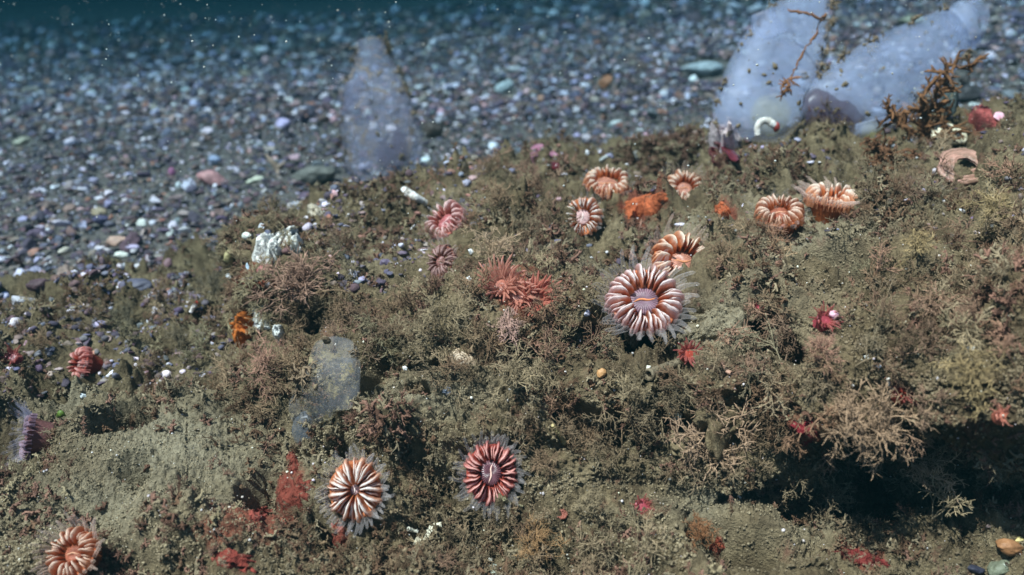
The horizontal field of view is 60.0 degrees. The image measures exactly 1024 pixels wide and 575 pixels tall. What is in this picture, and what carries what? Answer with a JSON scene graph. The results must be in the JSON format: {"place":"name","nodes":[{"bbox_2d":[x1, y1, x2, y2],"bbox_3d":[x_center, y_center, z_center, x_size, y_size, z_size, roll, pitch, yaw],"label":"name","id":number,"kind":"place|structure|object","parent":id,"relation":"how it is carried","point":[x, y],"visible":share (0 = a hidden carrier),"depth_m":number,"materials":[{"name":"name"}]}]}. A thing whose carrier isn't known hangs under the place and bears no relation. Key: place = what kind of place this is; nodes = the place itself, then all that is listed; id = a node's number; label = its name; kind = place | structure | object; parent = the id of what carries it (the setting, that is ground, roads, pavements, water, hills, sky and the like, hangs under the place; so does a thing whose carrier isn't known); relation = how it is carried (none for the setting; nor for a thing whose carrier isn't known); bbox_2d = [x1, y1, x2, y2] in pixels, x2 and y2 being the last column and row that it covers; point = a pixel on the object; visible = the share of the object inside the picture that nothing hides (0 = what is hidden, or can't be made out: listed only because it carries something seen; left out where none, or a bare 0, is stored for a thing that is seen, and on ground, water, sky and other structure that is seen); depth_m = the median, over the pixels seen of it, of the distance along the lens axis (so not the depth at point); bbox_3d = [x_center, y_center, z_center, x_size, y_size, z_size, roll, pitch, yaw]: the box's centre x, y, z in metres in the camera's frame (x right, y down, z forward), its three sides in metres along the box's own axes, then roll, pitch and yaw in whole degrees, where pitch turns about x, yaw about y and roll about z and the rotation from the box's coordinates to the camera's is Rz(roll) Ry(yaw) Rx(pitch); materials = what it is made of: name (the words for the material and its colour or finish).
{"place":"outdoors","nodes":[
{"label":"outdoors","id":0,"kind":"place"},
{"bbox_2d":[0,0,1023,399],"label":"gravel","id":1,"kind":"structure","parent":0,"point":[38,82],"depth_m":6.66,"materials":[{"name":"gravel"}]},
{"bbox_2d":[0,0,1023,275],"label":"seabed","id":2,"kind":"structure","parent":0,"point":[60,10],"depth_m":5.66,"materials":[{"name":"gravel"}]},
{"bbox_2d":[12,136,30,146],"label":"pebble","id":3,"kind":"object","parent":2,"relation":"on","point":[21,141],"visible":0.98,"depth_m":5.56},
{"bbox_2d":[91,207,107,215],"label":"pebble","id":4,"kind":"object","parent":2,"relation":"on","point":[96,211],"visible":0.78,"depth_m":4.24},
{"bbox_2d":[92,215,107,224],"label":"pebble","id":5,"kind":"object","parent":2,"relation":"on","point":[101,219],"visible":0.91,"depth_m":4.15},
{"bbox_2d":[105,236,125,246],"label":"pebble","id":6,"kind":"object","parent":2,"relation":"on","point":[113,241],"visible":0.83,"depth_m":3.88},
{"bbox_2d":[114,251,130,258],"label":"pebble","id":7,"kind":"object","parent":2,"relation":"on","point":[121,255],"visible":0.99,"depth_m":3.75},
{"bbox_2d":[196,170,226,186],"bbox_3d":[-1.587,-0.571,4.696,0.145,0.094,0.101,12,28,24],"label":"pebble","id":8,"kind":"object","parent":2,"relation":"on","point":[210,178],"visible":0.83,"depth_m":4.67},
{"bbox_2d":[208,155,221,163],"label":"pebble","id":9,"kind":"object","parent":2,"relation":"on","point":[214,159],"visible":0.94,"depth_m":5.01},
{"bbox_2d":[265,154,285,177],"bbox_3d":[-1.294,-0.661,4.873,0.104,0.145,0.067,19,31,34],"label":"shell fragment","id":10,"kind":"object","parent":2,"relation":"on","point":[276,166],"visible":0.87,"depth_m":4.84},
{"bbox_2d":[292,165,336,185],"bbox_3d":[-1.055,-0.598,4.742,0.236,0.115,0.142,0,25,0],"label":"pebble","id":11,"kind":"object","parent":2,"relation":"on","point":[320,174],"visible":0.88,"depth_m":4.68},
{"bbox_2d":[307,203,323,217],"bbox_3d":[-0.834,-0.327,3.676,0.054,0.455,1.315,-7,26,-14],"label":"white crust","id":12,"kind":"object","parent":2,"relation":"on","point":[313,210],"visible":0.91,"depth_m":3.11},
{"bbox_2d":[336,30,422,178],"bbox_3d":[-0.660,-0.905,4.454,0.429,0.688,0.460,0,25,0],"label":"sea squirt","id":13,"kind":"object","parent":2,"relation":"on","point":[390,152],"visible":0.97,"depth_m":4.43},
{"bbox_2d":[423,121,442,138],"bbox_3d":[-0.500,-0.997,5.622,0.122,0.113,0.096,-7,26,-14],"label":"pebble","id":14,"kind":"object","parent":2,"relation":"on","point":[432,130],"visible":0.9,"depth_m":5.59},
{"bbox_2d":[495,79,512,92],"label":"pebble","id":15,"kind":"object","parent":2,"relation":"on","point":[506,86],"visible":0.99,"depth_m":6.88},
{"bbox_2d":[0,95,1023,574],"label":"rock","id":16,"kind":"object","parent":2,"relation":"on","point":[696,279],"visible":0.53,"depth_m":2.12,"materials":[{"name":"stone"}]},
{"bbox_2d":[0,344,22,366],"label":"red anemone","id":17,"kind":"object","parent":16,"relation":"on","point":[14,356],"visible":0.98,"depth_m":2.59},
{"bbox_2d":[25,278,48,292],"bbox_3d":[-1.639,-0.004,3.074,0.083,0.052,0.056,0,25,0],"label":"pebble","id":18,"kind":"object","parent":16,"relation":"on","point":[34,285],"visible":0.91,"depth_m":3.06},
{"bbox_2d":[19,413,54,459],"bbox_3d":[-1.252,0.390,2.300,0.107,0.209,0.209,8,-18,-24],"label":"cup coral","id":19,"kind":"object","parent":16,"relation":"on","point":[35,439],"visible":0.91,"depth_m":2.27},
{"bbox_2d":[45,526,101,574],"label":"cup coral","id":20,"kind":"object","parent":16,"relation":"on","point":[80,553],"visible":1,"depth_m":1.83},
{"bbox_2d":[66,346,102,377],"bbox_3d":[-1.283,0.234,2.658,0.082,0.138,0.135,22,42,-43],"label":"cup coral","id":21,"kind":"object","parent":16,"relation":"on","point":[86,361],"visible":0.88,"depth_m":2.64},
{"bbox_2d":[108,296,142,330],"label":"branching tuft","id":22,"kind":"object","parent":16,"relation":"on","point":[124,310],"visible":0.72,"depth_m":2.91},
{"bbox_2d":[127,278,151,290],"bbox_3d":[-1.315,0.002,3.127,0.107,0.066,0.071,0,25,0],"label":"pebble","id":23,"kind":"object","parent":16,"relation":"on","point":[141,284],"visible":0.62,"depth_m":3.10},
{"bbox_2d":[164,321,197,363],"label":"branching tuft","id":24,"kind":"object","parent":16,"relation":"on","point":[180,340],"visible":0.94,"depth_m":2.69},
{"bbox_2d":[185,262,225,299],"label":"branching tuft","id":25,"kind":"object","parent":16,"relation":"on","point":[215,274],"visible":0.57,"depth_m":3.11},
{"bbox_2d":[211,548,256,573],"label":"red crust","id":26,"kind":"object","parent":16,"relation":"on","point":[228,555],"visible":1,"depth_m":1.81},
{"bbox_2d":[230,311,253,347],"bbox_3d":[-0.863,0.087,2.823,0.084,0.158,0.334,-10,27,-21],"label":"orange sponge","id":27,"kind":"object","parent":16,"relation":"on","point":[240,320],"visible":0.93,"depth_m":2.69},
{"bbox_2d":[252,305,271,330],"bbox_3d":[-0.731,0.106,2.640,0.081,0.144,0.274,-9,27,-19],"label":"white crust","id":28,"kind":"object","parent":16,"relation":"on","point":[266,326],"visible":0.21,"depth_m":2.68},
{"bbox_2d":[248,506,276,522],"bbox_3d":[-0.566,0.522,2.025,0.066,0.192,0.247,-7,26,-15],"label":"red crust","id":29,"kind":"object","parent":16,"relation":"on","point":[258,513],"visible":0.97,"depth_m":1.91},
{"bbox_2d":[239,328,293,402],"bbox_3d":[-0.646,0.218,2.320,0.124,0.187,0.161,8,26,16],"label":"branching tuft","id":30,"kind":"object","parent":16,"relation":"on","point":[263,359],"visible":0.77,"depth_m":2.31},
{"bbox_2d":[252,232,281,263],"bbox_3d":[-0.746,-0.118,2.698,0.098,0.148,0.214,-9,26,-18],"label":"white crust","id":31,"kind":"object","parent":16,"relation":"on","point":[267,244],"visible":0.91,"depth_m":2.61},
{"bbox_2d":[272,324,284,343],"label":"white crust","id":32,"kind":"object","parent":16,"relation":"on","point":[277,331],"visible":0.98,"depth_m":2.47},
{"bbox_2d":[274,225,297,244],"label":"white crust","id":33,"kind":"object","parent":16,"relation":"on","point":[292,231],"visible":0.52,"depth_m":2.71},
{"bbox_2d":[240,244,342,321],"bbox_3d":[-0.606,-0.004,2.466,0.210,0.206,0.248,21,32,37],"label":"branching tuft","id":34,"kind":"object","parent":16,"relation":"on","point":[301,272],"visible":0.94,"depth_m":2.46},
{"bbox_2d":[286,451,298,474],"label":"red crust","id":35,"kind":"object","parent":16,"relation":"on","point":[293,465],"visible":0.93,"depth_m":2.15},
{"bbox_2d":[275,474,314,517],"bbox_3d":[-0.501,0.500,2.066,0.098,0.179,0.208,-10,27,-20],"label":"red crust","id":36,"kind":"object","parent":16,"relation":"on","point":[291,493],"visible":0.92,"depth_m":2.02},
{"bbox_2d":[289,235,303,255],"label":"white crust","id":37,"kind":"object","parent":16,"relation":"on","point":[296,238],"visible":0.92,"depth_m":2.62},
{"bbox_2d":[288,313,322,334],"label":"branching tuft","id":38,"kind":"object","parent":16,"relation":"on","point":[309,326],"visible":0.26,"depth_m":2.54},
{"bbox_2d":[295,414,319,441],"bbox_3d":[-0.504,0.351,2.213,0.096,0.090,0.060,0,25,0],"label":"sea squirt","id":39,"kind":"object","parent":16,"relation":"on","point":[302,432],"visible":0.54,"depth_m":2.19},
{"bbox_2d":[288,336,360,426],"bbox_3d":[-0.458,0.235,2.170,0.182,0.229,0.114,0,25,0],"label":"sea squirt","id":40,"kind":"object","parent":16,"relation":"on","point":[300,379],"visible":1,"depth_m":2.15},
{"bbox_2d":[331,518,347,548],"bbox_3d":[-0.389,0.567,2.023,0.047,0.084,0.045,0,25,0],"label":"red crust","id":41,"kind":"object","parent":16,"relation":"on","point":[338,532],"visible":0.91,"depth_m":2.00},
{"bbox_2d":[327,457,383,522],"bbox_3d":[-0.349,0.454,2.001,0.180,0.206,0.103,0,-9,0],"label":"anemone","id":42,"kind":"object","parent":16,"relation":"on","point":[355,488],"visible":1,"depth_m":1.98},
{"bbox_2d":[370,283,423,322],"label":"branching tuft","id":43,"kind":"object","parent":16,"relation":"on","point":[393,304],"visible":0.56,"depth_m":2.38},
{"bbox_2d":[401,186,427,205],"bbox_3d":[-0.344,-0.321,3.136,0.067,0.061,0.089,-18,30,-33],"label":"worm tube","id":44,"kind":"object","parent":16,"relation":"on","point":[413,195],"visible":0.77,"depth_m":3.11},
{"bbox_2d":[426,244,457,277],"bbox_3d":[-0.194,-0.072,2.536,0.143,0.146,0.068,-11,-22,30],"label":"cup coral","id":45,"kind":"object","parent":16,"relation":"on","point":[439,253],"visible":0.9,"depth_m":2.52},
{"bbox_2d":[424,199,467,239],"bbox_3d":[-0.202,-0.207,2.825,0.181,0.105,0.189,-45,42,-2],"label":"cup coral","id":46,"kind":"object","parent":16,"relation":"on","point":[447,220],"visible":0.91,"depth_m":2.79},
{"bbox_2d":[417,283,478,338],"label":"branching tuft","id":47,"kind":"object","parent":16,"relation":"on","point":[455,314],"visible":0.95,"depth_m":2.15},
{"bbox_2d":[447,348,476,370],"bbox_3d":[-0.122,0.177,2.147,0.092,0.025,0.058,40,82,21],"label":"bivalve shell","id":48,"kind":"object","parent":16,"relation":"on","point":[459,356],"visible":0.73,"depth_m":2.14},
{"bbox_2d":[463,440,517,505],"bbox_3d":[-0.052,0.429,2.050,0.189,0.206,0.091,0,-6,-3],"label":"anemone","id":49,"kind":"object","parent":16,"relation":"on","point":[490,470],"visible":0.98,"depth_m":2.03},
{"bbox_2d":[460,222,521,267],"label":"branching tuft","id":50,"kind":"object","parent":16,"relation":"on","point":[501,244],"visible":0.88,"depth_m":2.46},
{"bbox_2d":[478,175,517,213],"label":"branching tuft","id":51,"kind":"object","parent":16,"relation":"on","point":[500,192],"visible":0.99,"depth_m":2.77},
{"bbox_2d":[476,254,532,301],"bbox_3d":[-0.024,-0.013,2.272,0.141,0.089,0.164,-43,61,-15],"label":"red anemone","id":52,"kind":"object","parent":16,"relation":"on","point":[497,275],"visible":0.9,"depth_m":2.26},
{"bbox_2d":[486,306,524,348],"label":"branching tuft","id":53,"kind":"object","parent":16,"relation":"on","point":[509,319],"visible":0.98,"depth_m":2.15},
{"bbox_2d":[0,90,1023,574],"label":"turf","id":54,"kind":"structure","parent":16,"relation":"on","point":[944,328],"depth_m":2.13,"materials":[{"name":"plant"}]},
{"bbox_2d":[714,201,730,219],"bbox_3d":[0.637,-0.227,2.665,0.055,0.105,0.276,6,26,12],"label":"orange sponge","id":55,"kind":"object","parent":54,"relation":"on","point":[721,208],"visible":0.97,"depth_m":2.64},
{"bbox_2d":[0,98,1023,574],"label":"silt crumbs","id":56,"kind":"object","parent":16,"relation":"on","point":[940,384],"visible":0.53,"depth_m":2.02,"materials":[{"name":"soil"}]},
{"bbox_2d":[2,155,1023,574],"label":"shell grit","id":57,"kind":"object","parent":16,"relation":"on","point":[508,389],"visible":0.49,"depth_m":2.05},
{"bbox_2d":[485,339,546,404],"bbox_3d":[0.000,0.199,2.020,0.126,0.170,0.133,-20,32,-37],"label":"branching tuft","id":58,"kind":"object","parent":16,"relation":"on","point":[515,366],"visible":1,"depth_m":2.03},
{"bbox_2d":[495,273,541,314],"bbox_3d":[0.014,0.018,2.261,0.121,0.067,0.113,-25,66,-12],"label":"red anemone","id":59,"kind":"object","parent":16,"relation":"on","point":[517,299],"visible":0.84,"depth_m":2.25},
{"bbox_2d":[510,148,539,179],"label":"branching tuft","id":60,"kind":"object","parent":16,"relation":"on","point":[531,168],"visible":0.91,"depth_m":3.25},
{"bbox_2d":[517,270,562,316],"bbox_3d":[0.069,0.032,2.273,0.142,0.091,0.143,8,63,-7],"label":"red anemone","id":61,"kind":"object","parent":16,"relation":"on","point":[544,285],"visible":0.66,"depth_m":2.27},
{"bbox_2d":[512,512,570,574],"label":"branching tuft","id":62,"kind":"object","parent":16,"relation":"on","point":[540,535],"visible":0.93,"depth_m":1.95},
{"bbox_2d":[530,144,557,162],"bbox_3d":[0.155,-0.575,3.809,0.154,0.092,0.314,0,25,0],"label":"pink sea squirt","id":63,"kind":"object","parent":16,"relation":"on","point":[539,146],"visible":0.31,"depth_m":3.80},
{"bbox_2d":[529,446,564,483],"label":"branching tuft","id":64,"kind":"object","parent":16,"relation":"on","point":[545,461],"visible":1,"depth_m":2.01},
{"bbox_2d":[561,406,605,449],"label":"branching tuft","id":65,"kind":"object","parent":16,"relation":"on","point":[587,429],"visible":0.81,"depth_m":2.12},
{"bbox_2d":[566,196,603,236],"bbox_3d":[0.223,-0.219,2.793,0.140,0.162,0.091,10,-12,12],"label":"cup coral","id":66,"kind":"object","parent":16,"relation":"on","point":[591,216],"visible":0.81,"depth_m":2.77},
{"bbox_2d":[571,479,625,527],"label":"branching tuft","id":67,"kind":"object","parent":16,"relation":"on","point":[596,498],"visible":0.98,"depth_m":1.95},
{"bbox_2d":[582,164,627,200],"bbox_3d":[0.323,-0.337,3.018,0.192,0.115,0.189,1,42,-1],"label":"cup coral","id":68,"kind":"object","parent":16,"relation":"on","point":[602,182],"visible":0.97,"depth_m":2.99},
{"bbox_2d":[610,368,655,412],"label":"branching tuft","id":69,"kind":"object","parent":16,"relation":"on","point":[628,394],"visible":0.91,"depth_m":2.00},
{"bbox_2d":[630,493,654,515],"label":"red anemone","id":70,"kind":"object","parent":16,"relation":"on","point":[643,502],"visible":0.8,"depth_m":2.02},
{"bbox_2d":[603,263,683,339],"bbox_3d":[0.317,0.039,2.152,0.267,0.132,0.270,-6,64,-3],"label":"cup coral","id":71,"kind":"object","parent":16,"relation":"on","point":[640,299],"visible":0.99,"depth_m":2.12},
{"bbox_2d":[623,192,668,218],"bbox_3d":[0.430,-0.300,2.950,0.145,0.137,0.329,0,25,0],"label":"orange sponge","id":72,"kind":"object","parent":16,"relation":"on","point":[651,205],"visible":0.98,"depth_m":2.84},
{"bbox_2d":[643,358,682,380],"bbox_3d":[0.351,0.187,2.064,0.031,0.038,0.122,23,33,40],"label":"worm tube","id":73,"kind":"object","parent":16,"relation":"on","point":[653,371],"visible":0.78,"depth_m":2.05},
{"bbox_2d":[650,231,704,275],"bbox_3d":[0.470,-0.059,2.393,0.257,0.129,0.274,3,63,-5],"label":"cup coral","id":74,"kind":"object","parent":16,"relation":"on","point":[670,253],"visible":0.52,"depth_m":2.37},
{"bbox_2d":[667,169,701,199],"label":"anemone","id":75,"kind":"object","parent":16,"relation":"on","point":[683,183],"visible":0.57,"depth_m":3.15},
{"bbox_2d":[673,337,703,366],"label":"red anemone","id":76,"kind":"object","parent":16,"relation":"on","point":[685,356],"visible":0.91,"depth_m":2.03},
{"bbox_2d":[683,514,719,549],"bbox_3d":[0.417,0.535,1.951,0.089,0.114,0.140,0,25,0],"label":"sponge","id":77,"kind":"object","parent":16,"relation":"on","point":[703,530],"visible":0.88,"depth_m":1.93},
{"bbox_2d":[661,376,761,485],"bbox_3d":[0.456,0.329,1.995,0.242,0.264,0.216,0,25,0],"label":"branching tuft","id":78,"kind":"object","parent":16,"relation":"on","point":[692,433],"visible":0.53,"depth_m":1.96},
{"bbox_2d":[709,536,724,557],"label":"red crust","id":79,"kind":"object","parent":16,"relation":"on","point":[715,549],"visible":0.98,"depth_m":1.97},
{"bbox_2d":[707,147,729,175],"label":"branching tuft","id":80,"kind":"object","parent":16,"relation":"on","point":[720,160],"visible":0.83,"depth_m":3.04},
{"bbox_2d":[700,229,742,273],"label":"branching tuft","id":81,"kind":"object","parent":16,"relation":"on","point":[720,256],"visible":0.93,"depth_m":2.23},
{"bbox_2d":[706,117,742,155],"bbox_3d":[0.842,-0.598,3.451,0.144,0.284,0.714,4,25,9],"label":"sea squirt","id":82,"kind":"object","parent":16,"relation":"on","point":[726,135],"visible":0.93,"depth_m":3.42},
{"bbox_2d":[709,142,739,163],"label":"red weed","id":83,"kind":"object","parent":16,"relation":"on","point":[731,154],"visible":0.66,"depth_m":3.08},
{"bbox_2d":[712,0,841,140],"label":"sea squirt","id":84,"kind":"object","parent":16,"relation":"on","point":[830,21],"visible":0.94,"depth_m":3.44},
{"bbox_2d":[776,9,827,100],"bbox_3d":[1.064,-0.849,3.258,0.144,0.303,0.258,8,26,16],"label":"hydroid strand","id":85,"kind":"object","parent":84,"relation":"hanging from","point":[787,89],"visible":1,"depth_m":3.24},
{"bbox_2d":[753,193,804,236],"bbox_3d":[0.776,-0.204,2.584,0.187,0.103,0.181,-10,41,1],"label":"anemone","id":86,"kind":"object","parent":16,"relation":"on","point":[789,211],"visible":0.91,"depth_m":2.56},
{"bbox_2d":[783,420,820,446],"bbox_3d":[0.636,0.319,1.962,0.095,0.147,0.178,11,27,22],"label":"red crust","id":87,"kind":"object","parent":16,"relation":"on","point":[794,424],"visible":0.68,"depth_m":1.87},
{"bbox_2d":[783,349,838,401],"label":"branching tuft","id":88,"kind":"object","parent":16,"relation":"on","point":[805,371],"visible":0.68,"depth_m":1.86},
{"bbox_2d":[802,329,845,380],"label":"branching tuft","id":89,"kind":"object","parent":16,"relation":"on","point":[819,341],"visible":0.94,"depth_m":1.84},
{"bbox_2d":[808,300,843,331],"bbox_3d":[0.681,0.071,1.933,0.071,0.046,0.072,-25,69,-17],"label":"red anemone","id":90,"kind":"object","parent":16,"relation":"on","point":[822,321],"visible":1,"depth_m":1.93},
{"bbox_2d":[803,182,857,223],"bbox_3d":[0.923,-0.244,2.575,0.254,0.113,0.242,3,23,-1],"label":"anemone","id":91,"kind":"object","parent":16,"relation":"on","point":[821,201],"visible":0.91,"depth_m":2.53},
{"bbox_2d":[808,472,862,516],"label":"branching tuft","id":92,"kind":"object","parent":16,"relation":"on","point":[838,499],"visible":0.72,"depth_m":2.13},
{"bbox_2d":[832,548,891,567],"bbox_3d":[0.770,0.600,1.974,0.155,0.066,0.062,3,25,7],"label":"red crust","id":93,"kind":"object","parent":16,"relation":"on","point":[863,558],"visible":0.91,"depth_m":1.97},
{"bbox_2d":[810,377,939,479],"bbox_3d":[0.732,0.279,1.802,0.234,0.207,0.192,0,25,0],"label":"branching tuft","id":94,"kind":"object","parent":16,"relation":"on","point":[853,420],"visible":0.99,"depth_m":1.78,"materials":[{"name":"plant"}]},
{"bbox_2d":[796,3,979,132],"bbox_3d":[1.472,-0.820,3.391,0.820,0.509,0.278,-13,28,-25],"label":"sea squirt","id":95,"kind":"object","parent":16,"relation":"on","point":[825,112],"visible":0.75,"depth_m":3.33},
{"bbox_2d":[859,130,921,175],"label":"hydroid bush","id":96,"kind":"object","parent":16,"relation":"on","point":[877,149],"visible":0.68,"depth_m":2.94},
{"bbox_2d":[891,380,916,405],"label":"red anemone","id":97,"kind":"object","parent":16,"relation":"on","point":[901,396],"visible":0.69,"depth_m":1.83},
{"bbox_2d":[896,228,940,269],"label":"branching tuft","id":98,"kind":"object","parent":16,"relation":"on","point":[918,240],"visible":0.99,"depth_m":1.99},
{"bbox_2d":[876,50,988,142],"bbox_3d":[1.459,-0.625,3.130,0.366,0.413,0.235,0,25,0],"label":"hydroid bush","id":99,"kind":"object","parent":16,"relation":"on","point":[924,110],"visible":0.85,"depth_m":3.12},
{"bbox_2d":[899,444,968,502],"bbox_3d":[0.930,0.413,1.962,0.131,0.106,0.155,5,25,11],"label":"branching tuft","id":100,"kind":"object","parent":16,"relation":"on","point":[927,471],"visible":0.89,"depth_m":1.98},
{"bbox_2d":[912,470,973,519],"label":"branching tuft","id":101,"kind":"object","parent":16,"relation":"on","point":[944,498],"visible":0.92,"depth_m":1.94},
{"bbox_2d":[930,123,967,145],"bbox_3d":[1.558,-0.553,3.159,0.141,0.033,0.108,-11,53,-14],"label":"tube","id":102,"kind":"object","parent":16,"relation":"on","point":[937,128],"visible":0.41,"depth_m":3.15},
{"bbox_2d":[936,148,977,185],"bbox_3d":[1.379,-0.372,2.699,0.171,0.023,0.148,-7,53,0],"label":"oyster shell","id":103,"kind":"object","parent":16,"relation":"on","point":[956,154],"visible":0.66,"depth_m":2.70},
{"bbox_2d":[927,340,1012,422],"bbox_3d":[0.882,0.176,1.712,0.096,0.154,0.135,-22,33,-38],"label":"branching tuft","id":104,"kind":"object","parent":16,"relation":"on","point":[977,382],"visible":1,"depth_m":1.70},
{"bbox_2d":[967,564,984,573],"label":"pebble","id":105,"kind":"object","parent":16,"relation":"on","point":[972,568],"visible":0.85,"depth_m":1.92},
{"bbox_2d":[968,104,996,131],"bbox_3d":[1.693,-0.615,3.182,0.096,0.092,0.227,12,28,24],"label":"red crust","id":106,"kind":"object","parent":16,"relation":"on","point":[980,117],"visible":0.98,"depth_m":3.11},
{"bbox_2d":[954,176,1015,232],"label":"branching tuft","id":107,"kind":"object","parent":16,"relation":"on","point":[988,210],"visible":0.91,"depth_m":2.22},
{"bbox_2d":[987,559,1008,574],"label":"pebble","id":108,"kind":"object","parent":16,"relation":"on","point":[997,568],"visible":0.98,"depth_m":1.91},
{"bbox_2d":[990,403,1016,426],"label":"red anemone","id":109,"kind":"object","parent":16,"relation":"on","point":[997,417],"visible":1,"depth_m":1.70},
{"bbox_2d":[995,538,1023,555],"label":"pebble","id":110,"kind":"object","parent":16,"relation":"on","point":[1008,547],"visible":1,"depth_m":1.90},
{"bbox_2d":[597,75,612,87],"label":"pebble","id":111,"kind":"object","parent":2,"relation":"on","point":[605,81],"visible":0.98,"depth_m":6.67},
{"bbox_2d":[680,61,724,76],"bbox_3d":[1.421,-1.637,6.630,0.319,0.128,0.171,10,27,21],"label":"pebble","id":112,"kind":"object","parent":2,"relation":"on","point":[706,68],"visible":0.99,"depth_m":6.57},
{"bbox_2d":[754,117,779,136],"bbox_3d":[0.934,-0.590,3.253,0.094,0.070,0.043,-4,25,-8],"label":"worm tube","id":113,"kind":"object","parent":2,"relation":"on","point":[774,125],"visible":1,"depth_m":3.24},
{"bbox_2d":[898,15,929,28],"bbox_3d":[3.251,-2.129,7.173,0.265,0.143,0.152,0,25,0],"label":"pebble","id":114,"kind":"object","parent":2,"relation":"on","point":[921,22],"visible":0.57,"depth_m":7.13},
{"bbox_2d":[941,92,958,119],"bbox_3d":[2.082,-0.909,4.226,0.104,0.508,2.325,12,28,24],"label":"blue grey sponge","id":115,"kind":"object","parent":2,"relation":"on","point":[951,96],"visible":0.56,"depth_m":3.26},
{"bbox_2d":[959,85,980,102],"bbox_3d":[2.635,-1.120,5.132,0.160,0.109,0.101,0,25,0],"label":"pebble","id":116,"kind":"object","parent":2,"relation":"on","point":[970,93],"visible":0.87,"depth_m":5.09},
{"bbox_2d":[0,0,1023,246],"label":"marine snow","id":117,"kind":"structure","parent":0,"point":[464,80],"depth_m":2.27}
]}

